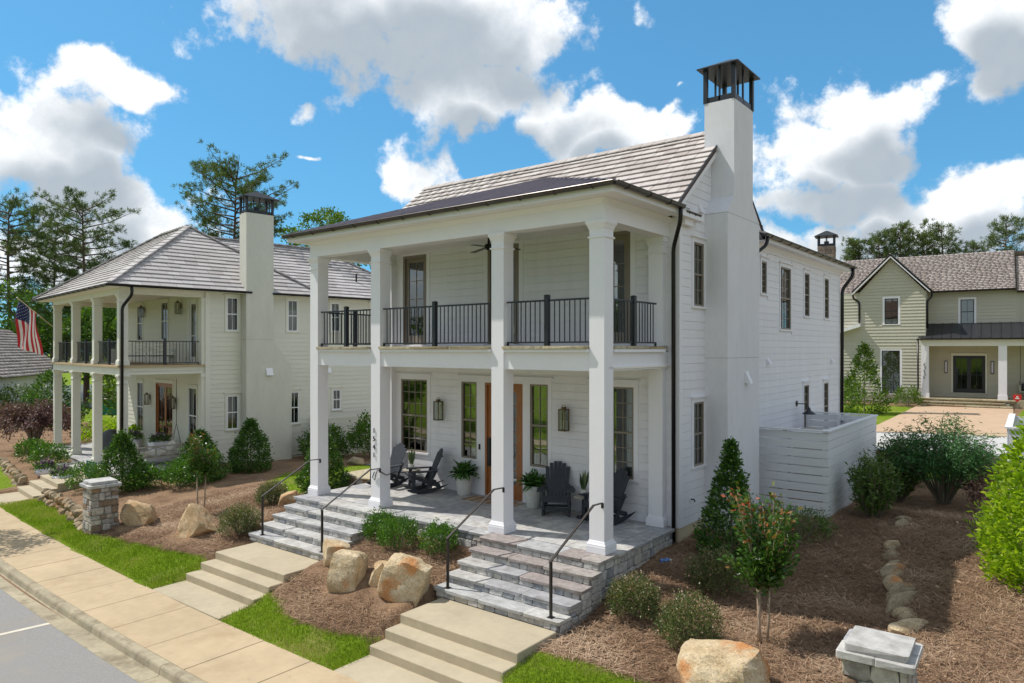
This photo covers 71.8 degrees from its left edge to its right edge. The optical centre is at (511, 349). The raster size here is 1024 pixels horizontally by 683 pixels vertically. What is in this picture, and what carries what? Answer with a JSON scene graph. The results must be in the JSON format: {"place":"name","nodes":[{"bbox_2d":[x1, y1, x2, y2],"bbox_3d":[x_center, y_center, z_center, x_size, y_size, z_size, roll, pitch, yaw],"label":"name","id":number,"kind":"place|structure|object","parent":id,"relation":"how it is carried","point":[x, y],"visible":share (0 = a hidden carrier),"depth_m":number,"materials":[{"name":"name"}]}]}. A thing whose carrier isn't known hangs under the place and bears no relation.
{"place":"outdoors","nodes":[
{"label":"outdoors","id":0,"kind":"place"},
{"bbox_2d":[0,589,141,682],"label":"road","id":1,"kind":"structure","parent":0,"point":[49,653],"depth_m":12.09,"materials":[{"name":"asphalt"}]},
{"bbox_2d":[0,508,360,682],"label":"sidewalk","id":2,"kind":"structure","parent":0,"point":[201,646],"depth_m":13.32,"materials":[{"name":"concrete"}]},
{"bbox_2d":[0,354,1023,682],"bbox_3d":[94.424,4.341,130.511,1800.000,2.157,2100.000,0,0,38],"label":"ground","id":3,"kind":"structure","parent":0,"point":[922,500],"depth_m":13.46,"materials":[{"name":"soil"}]},
{"bbox_2d":[0,456,27,485],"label":"rock wall","id":4,"kind":"structure","parent":3,"relation":"on","point":[14,474],"depth_m":27.37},
{"bbox_2d":[0,382,52,425],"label":"shrub","id":5,"kind":"object","parent":3,"relation":"on","point":[7,396],"visible":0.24,"depth_m":46.86,"materials":[{"name":"green plant"}]},
{"bbox_2d":[0,186,59,323],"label":"pine tree","id":6,"kind":"object","parent":3,"relation":"on","point":[16,203],"visible":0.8,"depth_m":69.32,"materials":[{"name":"green plant"}]},
{"bbox_2d":[11,436,52,460],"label":"shrub","id":7,"kind":"object","parent":3,"relation":"on","point":[27,445],"visible":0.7,"depth_m":30.64,"materials":[{"name":"green plant"}]},
{"bbox_2d":[0,329,68,424],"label":"white cottage","id":8,"kind":"structure","parent":3,"relation":"on","point":[19,366],"depth_m":51.59,"materials":[{"name":"paint"}]},
{"bbox_2d":[0,276,70,358],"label":"leafy tree","id":9,"kind":"object","parent":3,"relation":"on","point":[45,336],"visible":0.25,"depth_m":64.08,"materials":[{"name":"green plant"}]},
{"bbox_2d":[0,397,90,444],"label":"plum maple","id":10,"kind":"object","parent":3,"relation":"on","point":[34,421],"visible":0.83,"depth_m":33.63,"materials":[{"name":"purple plant"}]},
{"bbox_2d":[0,472,92,503],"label":"concrete steps","id":11,"kind":"structure","parent":3,"relation":"on","point":[33,488],"depth_m":24.66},
{"bbox_2d":[22,440,72,464],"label":"shrub","id":12,"kind":"object","parent":3,"relation":"on","point":[55,451],"visible":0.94,"depth_m":28.93,"materials":[{"name":"green plant"}]},
{"bbox_2d":[0,222,96,356],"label":"pine tree","id":13,"kind":"object","parent":3,"relation":"on","point":[45,279],"visible":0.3,"depth_m":75.52,"materials":[{"name":"green plant"}]},
{"bbox_2d":[13,365,89,427],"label":"holly shrub","id":14,"kind":"object","parent":3,"relation":"on","point":[48,374],"visible":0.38,"depth_m":44.78,"materials":[{"name":"green plant"}]},
{"bbox_2d":[37,488,83,529],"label":"rock wall","id":15,"kind":"structure","parent":3,"relation":"on","point":[71,508],"depth_m":21.49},
{"bbox_2d":[22,186,140,400],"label":"pine tree","id":16,"kind":"object","parent":3,"relation":"on","point":[77,204],"visible":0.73,"depth_m":69.29,"materials":[{"name":"green plant"}]},
{"bbox_2d":[60,459,110,489],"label":"shrub","id":17,"kind":"object","parent":3,"relation":"on","point":[84,468],"visible":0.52,"depth_m":24.06,"materials":[{"name":"green plant"}]},
{"bbox_2d":[62,307,116,395],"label":"leafy tree","id":18,"kind":"object","parent":3,"relation":"on","point":[109,329],"visible":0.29,"depth_m":63.76,"materials":[{"name":"green plant"}]},
{"bbox_2d":[81,374,116,416],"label":"leafy tree","id":19,"kind":"object","parent":3,"relation":"on","point":[107,388],"visible":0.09,"depth_m":44.80,"materials":[{"name":"green plant"}]},
{"bbox_2d":[79,477,121,534],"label":"stone pillar","id":20,"kind":"structure","parent":3,"relation":"on","point":[100,504],"depth_m":19.09,"materials":[{"name":"stone"}]},
{"bbox_2d":[0,559,206,682],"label":"curb","id":21,"kind":"structure","parent":3,"relation":"on","point":[128,657],"depth_m":12.85,"materials":[{"name":"concrete"}]},
{"bbox_2d":[88,428,151,494],"bbox_3d":[-13.145,3.757,23.866,1.907,2.249,1.943,0,0,38],"label":"holly shrub","id":22,"kind":"object","parent":3,"relation":"on","point":[118,445],"visible":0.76,"depth_m":23.62,"materials":[{"name":"green plant"}]},
{"bbox_2d":[120,500,157,525],"bbox_3d":[-10.325,4.631,19.577,1.299,0.977,0.728,13,4,18],"label":"boulder","id":23,"kind":"object","parent":3,"relation":"on","point":[134,513],"visible":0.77,"depth_m":19.25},
{"bbox_2d":[120,459,171,491],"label":"shrub","id":24,"kind":"object","parent":3,"relation":"on","point":[138,474],"visible":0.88,"depth_m":23.61,"materials":[{"name":"green plant"}]},
{"bbox_2d":[152,456,207,487],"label":"shrub","id":25,"kind":"object","parent":3,"relation":"on","point":[166,473],"visible":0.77,"depth_m":23.68,"materials":[{"name":"green plant"}]},
{"bbox_2d":[176,504,217,537],"bbox_3d":[-8.164,4.463,18.118,0.918,1.087,1.305,-10,30,-40],"label":"boulder","id":26,"kind":"object","parent":3,"relation":"on","point":[196,520],"visible":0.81,"depth_m":17.80,"materials":[{"name":"stone"}]},
{"bbox_2d":[167,428,232,484],"bbox_3d":[-11.003,3.760,24.923,2.205,2.053,2.120,0,0,38],"label":"holly shrub","id":27,"kind":"object","parent":3,"relation":"on","point":[207,437],"visible":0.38,"depth_m":24.88,"materials":[{"name":"green plant"}]},
{"bbox_2d":[31,192,370,477],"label":"cream house","id":28,"kind":"structure","parent":3,"relation":"on","point":[236,331],"depth_m":29.56,"materials":[{"name":"paint"}]},
{"bbox_2d":[16,297,52,354],"bbox_3d":[-22.482,-1.089,33.244,1.968,2.762,0.413,0,0,9],"label":"flag","id":29,"kind":"object","parent":28,"relation":"attached to","point":[28,338],"visible":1,"depth_m":33.30,"materials":[{"name":"multicoloured fabric"}]},
{"bbox_2d":[135,379,143,432],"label":"window","id":30,"kind":"structure","parent":28,"relation":"in","point":[139,382],"depth_m":33.82,"materials":[{"name":"beige paint"}]},
{"bbox_2d":[111,344,175,363],"bbox_3d":[-14.686,0.180,28.228,2.200,0.800,0.710,0,0,-45],"label":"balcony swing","id":31,"kind":"object","parent":28,"relation":"on","point":[171,354],"visible":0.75,"depth_m":28.12,"materials":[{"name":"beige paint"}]},
{"bbox_2d":[135,379,183,459],"bbox_3d":[-14.292,2.750,28.041,2.060,3.120,1.130,0,0,-45],"label":"porch daybed","id":32,"kind":"object","parent":28,"relation":"on","point":[169,451],"visible":0.48,"depth_m":28.02,"materials":[{"name":"beige paint"}]},
{"bbox_2d":[159,298,168,340],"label":"window","id":33,"kind":"structure","parent":28,"relation":"in","point":[164,324],"depth_m":31.49,"materials":[{"name":"beige paint"}]},
{"bbox_2d":[154,379,173,439],"bbox_3d":[-15.415,2.960,31.413,0.170,3.220,2.410,0,0,-45],"label":"front door","id":34,"kind":"structure","parent":28,"relation":"in","point":[164,389],"depth_m":31.57,"materials":[{"name":"brown wood"}]},
{"bbox_2d":[186,384,197,438],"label":"window","id":35,"kind":"structure","parent":28,"relation":"in","point":[192,390],"depth_m":29.16,"materials":[{"name":"beige paint"}]},
{"bbox_2d":[187,297,196,361],"bbox_3d":[-13.106,-0.815,29.069,0.170,2.750,1.130,0,0,-45],"label":"balcony door","id":36,"kind":"structure","parent":28,"relation":"in","point":[191,302],"depth_m":29.25,"materials":[{"name":"beige paint"}]},
{"bbox_2d":[223,294,241,331],"bbox_3d":[-11.389,-1.468,28.813,0.740,1.537,0.145,0,0,-45],"label":"window","id":37,"kind":"structure","parent":28,"relation":"in","point":[227,296],"depth_m":28.83,"materials":[{"name":"beige paint"}]},
{"bbox_2d":[224,392,241,430],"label":"window","id":38,"kind":"structure","parent":28,"relation":"in","point":[230,394],"depth_m":28.83,"materials":[{"name":"beige paint"}]},
{"bbox_2d":[285,297,299,332],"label":"window","id":39,"kind":"structure","parent":28,"relation":"in","point":[297,299],"depth_m":30.68,"materials":[{"name":"beige paint"}]},
{"bbox_2d":[181,427,223,507],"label":"crape myrtle","id":40,"kind":"object","parent":3,"relation":"on","point":[199,464],"visible":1,"depth_m":19.73,"materials":[{"name":"green plant"}]},
{"bbox_2d":[153,542,317,619],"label":"concrete steps","id":41,"kind":"structure","parent":3,"relation":"on","point":[227,581],"depth_m":15.02,"materials":[{"name":"concrete"}]},
{"bbox_2d":[171,139,299,243],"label":"pine tree","id":42,"kind":"object","parent":3,"relation":"on","point":[219,170],"visible":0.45,"depth_m":60.75,"materials":[{"name":"green plant"}]},
{"bbox_2d":[215,501,267,536],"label":"speckled shrub","id":43,"kind":"object","parent":3,"relation":"on","point":[245,517],"visible":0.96,"depth_m":17.55,"materials":[{"name":"green plant"}]},
{"bbox_2d":[226,417,273,473],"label":"holly shrub","id":44,"kind":"object","parent":3,"relation":"on","point":[236,450],"visible":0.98,"depth_m":26.51,"materials":[{"name":"green plant"}]},
{"bbox_2d":[253,479,289,505],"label":"speckled shrub","id":45,"kind":"object","parent":3,"relation":"on","point":[276,492],"visible":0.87,"depth_m":19.99,"materials":[{"name":"green plant"}]},
{"bbox_2d":[248,500,374,560],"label":"stone steps","id":46,"kind":"structure","parent":3,"relation":"on","point":[295,528],"depth_m":16.68,"materials":[{"name":"grey stone"}]},
{"bbox_2d":[274,205,370,268],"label":"leafy tree","id":47,"kind":"object","parent":3,"relation":"on","point":[337,216],"visible":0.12,"depth_m":73.03,"materials":[{"name":"green plant"}]},
{"bbox_2d":[294,432,352,493],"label":"holly shrub","id":48,"kind":"object","parent":3,"relation":"on","point":[333,483],"visible":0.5,"depth_m":20.74,"materials":[{"name":"green plant"}]},
{"bbox_2d":[0,498,649,682],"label":"grass","id":49,"kind":"structure","parent":3,"relation":"on","point":[58,527],"depth_m":14.03,"materials":[{"name":"plant"}]},
{"bbox_2d":[297,423,354,457],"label":"shrub","id":50,"kind":"object","parent":3,"relation":"on","point":[338,441],"visible":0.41,"depth_m":29.79,"materials":[{"name":"green plant"}]},
{"bbox_2d":[323,538,351,566],"bbox_3d":[-3.671,4.406,14.881,0.588,0.794,0.664,0,0,-18],"label":"boulder","id":51,"kind":"object","parent":3,"relation":"on","point":[331,547],"visible":0.58,"depth_m":14.69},
{"bbox_2d":[327,549,367,592],"bbox_3d":[-3.236,4.449,13.971,0.696,0.941,0.652,4,-7,10],"label":"boulder","id":52,"kind":"object","parent":3,"relation":"on","point":[347,570],"visible":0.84,"depth_m":13.72,"materials":[{"name":"stone"}]},
{"bbox_2d":[328,414,370,455],"bbox_3d":[-6.711,3.770,32.343,4.560,1.700,1.380,0,0,-45],"label":"side fence","id":53,"kind":"object","parent":3,"relation":"on","point":[338,421],"visible":0.09,"depth_m":30.95,"materials":[{"name":"beige paint"}]},
{"bbox_2d":[342,409,370,456],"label":"shrub","id":54,"kind":"object","parent":3,"relation":"on","point":[363,427],"visible":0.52,"depth_m":29.08,"materials":[{"name":"green plant"}]},
{"bbox_2d":[358,506,399,540],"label":"boxwood shrub","id":55,"kind":"object","parent":3,"relation":"on","point":[369,528],"visible":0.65,"depth_m":15.81,"materials":[{"name":"green plant"}]},
{"bbox_2d":[373,513,421,550],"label":"boxwood shrub","id":56,"kind":"object","parent":3,"relation":"on","point":[410,529],"visible":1,"depth_m":15.04,"materials":[{"name":"green plant"}]},
{"bbox_2d":[377,552,432,607],"bbox_3d":[-2.015,4.403,13.322,0.906,1.028,0.718,17,-2,8],"label":"boulder","id":57,"kind":"object","parent":3,"relation":"on","point":[404,577],"visible":0.77,"depth_m":13.01,"materials":[{"name":"stone"}]},
{"bbox_2d":[416,517,460,559],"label":"boxwood shrub","id":58,"kind":"object","parent":3,"relation":"on","point":[442,531],"visible":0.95,"depth_m":14.63,"materials":[{"name":"green plant"}]},
{"bbox_2d":[334,598,555,682],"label":"concrete steps","id":59,"kind":"structure","parent":3,"relation":"on","point":[442,640],"depth_m":11.39,"materials":[{"name":"concrete"}]},
{"bbox_2d":[433,540,602,639],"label":"stone steps","id":60,"kind":"structure","parent":3,"relation":"on","point":[509,582],"depth_m":12.72,"materials":[{"name":"grey stone"}]},
{"bbox_2d":[444,487,504,588],"bbox_3d":[-0.692,3.643,13.857,0.100,1.634,1.740,0,0,38],"label":"handrail","id":61,"kind":"object","parent":60,"relation":"on","point":[453,531],"visible":1,"depth_m":13.24,"materials":[{"name":"metal"}]},
{"bbox_2d":[547,502,603,618],"bbox_3d":[1.154,3.643,12.403,0.100,1.634,1.740,0,0,38],"label":"handrail","id":62,"kind":"object","parent":60,"relation":"on","point":[550,616],"visible":1,"depth_m":11.76,"materials":[{"name":"metal"}]},
{"bbox_2d":[281,59,856,601],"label":"white house","id":63,"kind":"structure","parent":3,"relation":"on","point":[663,319],"depth_m":16.47,"materials":[{"name":"paint"}]},
{"bbox_2d":[366,443,407,487],"bbox_3d":[-3.432,3.228,19.739,0.880,1.135,1.100,0,0,42],"label":"rocking chair","id":64,"kind":"object","parent":63,"relation":"on","point":[397,456],"visible":0.58,"depth_m":19.80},
{"bbox_2d":[396,373,431,455],"bbox_3d":[-2.766,1.816,20.064,1.390,2.267,0.145,0,0,38],"label":"window","id":65,"kind":"structure","parent":63,"relation":"in","point":[414,405],"depth_m":20.08,"materials":[{"name":"white paint"}]},
{"bbox_2d":[400,251,429,344],"bbox_3d":[-2.723,-1.445,20.078,1.210,2.630,0.130,0,0,38],"label":"balcony door","id":66,"kind":"structure","parent":63,"relation":"in","point":[414,267],"depth_m":20.13,"materials":[{"name":"white paint"}]},
{"bbox_2d":[403,448,447,493],"bbox_3d":[-2.304,3.228,18.903,1.100,1.135,0.880,0,0,-18],"label":"rocking chair","id":67,"kind":"object","parent":63,"relation":"on","point":[429,477],"visible":0.99,"depth_m":18.72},
{"bbox_2d":[447,458,479,495],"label":"potted fern","id":68,"kind":"object","parent":63,"relation":"on","point":[463,475],"visible":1,"depth_m":18.32,"materials":[{"name":"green plant"}]},
{"bbox_2d":[461,381,476,458],"bbox_3d":[-1.110,1.875,18.789,0.540,2.030,0.100,0,0,38],"label":"window","id":69,"kind":"structure","parent":63,"relation":"in","point":[469,389],"depth_m":18.82,"materials":[{"name":"white paint"}]},
{"bbox_2d":[485,383,522,500],"bbox_3d":[-0.171,2.335,18.090,1.240,2.930,0.175,0,0,38],"label":"front door","id":70,"kind":"structure","parent":63,"relation":"in","point":[517,388],"depth_m":17.84,"materials":[{"name":"brown wood"}]},
{"bbox_2d":[484,240,523,343],"bbox_3d":[-0.194,-1.445,18.086,1.290,2.630,0.130,0,0,38],"label":"balcony door","id":71,"kind":"structure","parent":63,"relation":"in","point":[519,261],"depth_m":17.87,"materials":[{"name":"white paint"}]},
{"bbox_2d":[517,468,546,508],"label":"potted fern","id":72,"kind":"object","parent":63,"relation":"on","point":[533,482],"visible":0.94,"depth_m":16.83,"materials":[{"name":"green plant"}]},
{"bbox_2d":[530,384,547,467],"bbox_3d":[0.754,1.875,17.454,0.540,2.230,0.310,0,0,38],"label":"window","id":73,"kind":"structure","parent":63,"relation":"in","point":[540,425],"depth_m":17.51,"materials":[{"name":"white paint"}]},
{"bbox_2d":[536,461,575,515],"bbox_3d":[1.038,3.228,16.388,0.880,1.135,1.100,0,0,7],"label":"rocking chair","id":74,"kind":"object","parent":63,"relation":"on","point":[557,482],"visible":1,"depth_m":16.55,"materials":[{"name":"wood"}]},
{"bbox_2d":[578,468,634,525],"bbox_3d":[2.096,3.228,15.542,1.100,1.135,0.880,0,0,-32],"label":"rocking chair","id":75,"kind":"object","parent":63,"relation":"on","point":[621,477],"visible":0.5,"depth_m":15.52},
{"bbox_2d":[586,379,639,482],"bbox_3d":[2.366,1.841,16.155,1.390,2.317,0.355,0,0,38],"label":"window","id":76,"kind":"structure","parent":63,"relation":"in","point":[632,385],"depth_m":15.93,"materials":[{"name":"white paint"}]},
{"bbox_2d":[613,229,635,343],"bbox_3d":[2.304,-1.445,16.118,1.210,2.630,0.130,0,0,38],"label":"balcony door","id":77,"kind":"structure","parent":63,"relation":"in","point":[629,238],"depth_m":15.90,"materials":[{"name":"white paint"}]},
{"bbox_2d":[690,395,706,469],"bbox_3d":[4.168,1.846,15.846,0.145,1.609,0.830,0,0,38],"label":"window","id":78,"kind":"structure","parent":63,"relation":"in","point":[697,402],"depth_m":15.86,"materials":[{"name":"white paint"}]},
{"bbox_2d":[691,234,706,308],"bbox_3d":[4.168,-1.714,15.846,0.145,1.608,0.830,0,0,38],"label":"window","id":79,"kind":"structure","parent":63,"relation":"in","point":[697,242],"depth_m":15.86,"materials":[{"name":"white paint"}]},
{"bbox_2d":[779,261,793,331],"bbox_3d":[7.993,-1.529,20.701,0.145,1.998,1.230,0,0,38],"label":"window","id":80,"kind":"structure","parent":63,"relation":"in","point":[785,303],"depth_m":20.77,"materials":[{"name":"white paint"}]},
{"bbox_2d":[803,268,811,317],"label":"window","id":81,"kind":"structure","parent":63,"relation":"in","point":[806,272],"depth_m":22.50,"materials":[{"name":"white paint"}]},
{"bbox_2d":[600,569,665,620],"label":"speckled shrub","id":82,"kind":"object","parent":3,"relation":"on","point":[642,597],"visible":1,"depth_m":11.96,"materials":[{"name":"green plant"}]},
{"bbox_2d":[650,587,731,650],"bbox_3d":[2.805,4.258,11.212,1.213,0.992,1.182,0,0,-4],"label":"speckled shrub","id":83,"kind":"object","parent":3,"relation":"on","point":[687,612],"visible":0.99,"depth_m":11.08,"materials":[{"name":"green plant"}]},
{"bbox_2d":[682,545,748,598],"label":"speckled shrub","id":84,"kind":"object","parent":3,"relation":"on","point":[706,568],"visible":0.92,"depth_m":12.85,"materials":[{"name":"green plant"}]},
{"bbox_2d":[676,638,770,682],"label":"boulder","id":85,"kind":"object","parent":3,"relation":"on","point":[712,661],"visible":1,"depth_m":9.80,"materials":[{"name":"stone"}]},
{"bbox_2d":[691,436,763,568],"bbox_3d":[4.423,3.086,14.247,1.551,2.706,1.446,0,0,38],"label":"holly shrub","id":86,"kind":"object","parent":3,"relation":"on","point":[731,466],"visible":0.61,"depth_m":14.20,"materials":[{"name":"green plant"}]},
{"bbox_2d":[715,481,803,643],"bbox_3d":[4.015,3.397,11.324,1.280,2.690,1.365,0,0,38],"label":"crape myrtle","id":87,"kind":"object","parent":3,"relation":"on","point":[765,561],"visible":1,"depth_m":11.13,"materials":[{"name":"green plant"}]},
{"bbox_2d":[779,503,841,547],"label":"shrub","id":88,"kind":"object","parent":3,"relation":"on","point":[821,520],"visible":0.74,"depth_m":15.51,"materials":[{"name":"green plant"}]},
{"bbox_2d":[759,411,877,517],"bbox_3d":[8.431,3.010,19.604,2.060,2.120,5.470,0,0,38],"label":"board fence","id":89,"kind":"object","parent":3,"relation":"on","point":[849,438],"visible":0.68,"depth_m":17.56,"materials":[{"name":"wood"}]},
{"bbox_2d":[839,237,867,260],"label":"pine tree","id":90,"kind":"object","parent":3,"relation":"on","point":[853,251],"visible":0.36,"depth_m":74.91,"materials":[{"name":"green plant"}]},
{"bbox_2d":[844,341,895,414],"bbox_3d":[19.692,1.646,39.542,2.783,4.247,3.013,0,0,-1],"label":"cypress tree","id":91,"kind":"object","parent":3,"relation":"on","point":[864,348],"visible":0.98,"depth_m":39.27,"materials":[{"name":"green plant"}]},
{"bbox_2d":[844,448,905,518],"bbox_3d":[8.752,3.247,17.104,1.309,1.800,1.496,0,0,38],"label":"shrub","id":92,"kind":"object","parent":3,"relation":"on","point":[873,491],"visible":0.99,"depth_m":16.91,"materials":[{"name":"green plant"}]},
{"bbox_2d":[859,228,895,259],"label":"pine tree","id":93,"kind":"object","parent":3,"relation":"on","point":[878,241],"visible":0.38,"depth_m":74.34,"materials":[{"name":"green plant"}]},
{"bbox_2d":[836,625,922,682],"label":"stone pillar","id":94,"kind":"structure","parent":3,"relation":"on","point":[868,655],"depth_m":8.22,"materials":[{"name":"stone"}]},
{"bbox_2d":[866,432,927,501],"bbox_3d":[10.184,3.139,18.799,1.532,1.924,1.605,0,0,23],"label":"shrub","id":95,"kind":"object","parent":3,"relation":"on","point":[910,485],"visible":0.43,"depth_m":18.58,"materials":[{"name":"green plant"}]},
{"bbox_2d":[882,220,924,258],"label":"pine tree","id":96,"kind":"object","parent":3,"relation":"on","point":[905,230],"visible":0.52,"depth_m":73.83,"materials":[{"name":"green plant"}]},
{"bbox_2d":[880,516,928,635],"bbox_3d":[7.660,4.313,13.878,0.792,0.900,6.426,0,0,28],"label":"rock edging","id":97,"kind":"object","parent":3,"relation":"on","point":[896,592],"visible":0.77,"depth_m":12.44,"materials":[{"name":"stone"}]},
{"bbox_2d":[892,384,925,405],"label":"shrub","id":98,"kind":"object","parent":3,"relation":"on","point":[904,393],"visible":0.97,"depth_m":42.68,"materials":[{"name":"green plant"}]},
{"bbox_2d":[902,229,945,256],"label":"pine tree","id":99,"kind":"object","parent":3,"relation":"on","point":[926,241],"visible":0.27,"depth_m":74.10,"materials":[{"name":"green plant"}]},
{"bbox_2d":[840,250,1023,408],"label":"sage house","id":100,"kind":"structure","parent":3,"relation":"on","point":[918,321],"depth_m":44.58,"materials":[{"name":"paint"}]},
{"bbox_2d":[814,231,838,258],"bbox_3d":[17.795,-3.445,40.024,1.200,6.490,1.060,0,0,28],"label":"stone chimney","id":101,"kind":"object","parent":100,"relation":"part of","point":[827,248],"visible":0.35,"depth_m":39.71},
{"bbox_2d":[951,353,987,392],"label":"front door","id":102,"kind":"structure","parent":100,"relation":"in","point":[968,356],"depth_m":44.22,"materials":[{"name":"black paint"}]},
{"bbox_2d":[912,218,962,255],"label":"pine tree","id":103,"kind":"object","parent":3,"relation":"on","point":[936,229],"visible":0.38,"depth_m":74.24,"materials":[{"name":"green plant"}]},
{"bbox_2d":[870,408,1007,504],"bbox_3d":[11.114,2.800,18.389,3.404,2.527,3.164,0,0,38],"label":"shrub","id":104,"kind":"object","parent":3,"relation":"on","point":[943,461],"visible":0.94,"depth_m":17.97,"materials":[{"name":"green plant"}]},
{"bbox_2d":[959,462,1021,510],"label":"shrub","id":105,"kind":"object","parent":3,"relation":"on","point":[980,495],"visible":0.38,"depth_m":17.31,"materials":[{"name":"plant"}]},
{"bbox_2d":[967,415,1023,594],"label":"lime bush","id":106,"kind":"object","parent":3,"relation":"on","point":[1003,563],"visible":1,"depth_m":11.90,"materials":[{"name":"green plant"}]},
{"bbox_2d":[978,214,1023,250],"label":"pine tree","id":107,"kind":"object","parent":3,"relation":"on","point":[993,236],"visible":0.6,"depth_m":74.90,"materials":[{"name":"green plant"}]},
{"bbox_2d":[0,0,1023,334],"label":"sky","id":108,"kind":"structure","parent":0,"point":[869,116],"materials":[{"name":"blue"}]},
{"bbox_2d":[876,432,1006,455],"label":"back lane","id":109,"kind":"structure","parent":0,"point":[999,440],"depth_m":28.54,"materials":[{"name":"concrete"}]},
{"bbox_2d":[875,405,1012,432],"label":"driveway","id":110,"kind":"structure","parent":0,"point":[993,420],"depth_m":35.76,"materials":[{"name":"concrete"}]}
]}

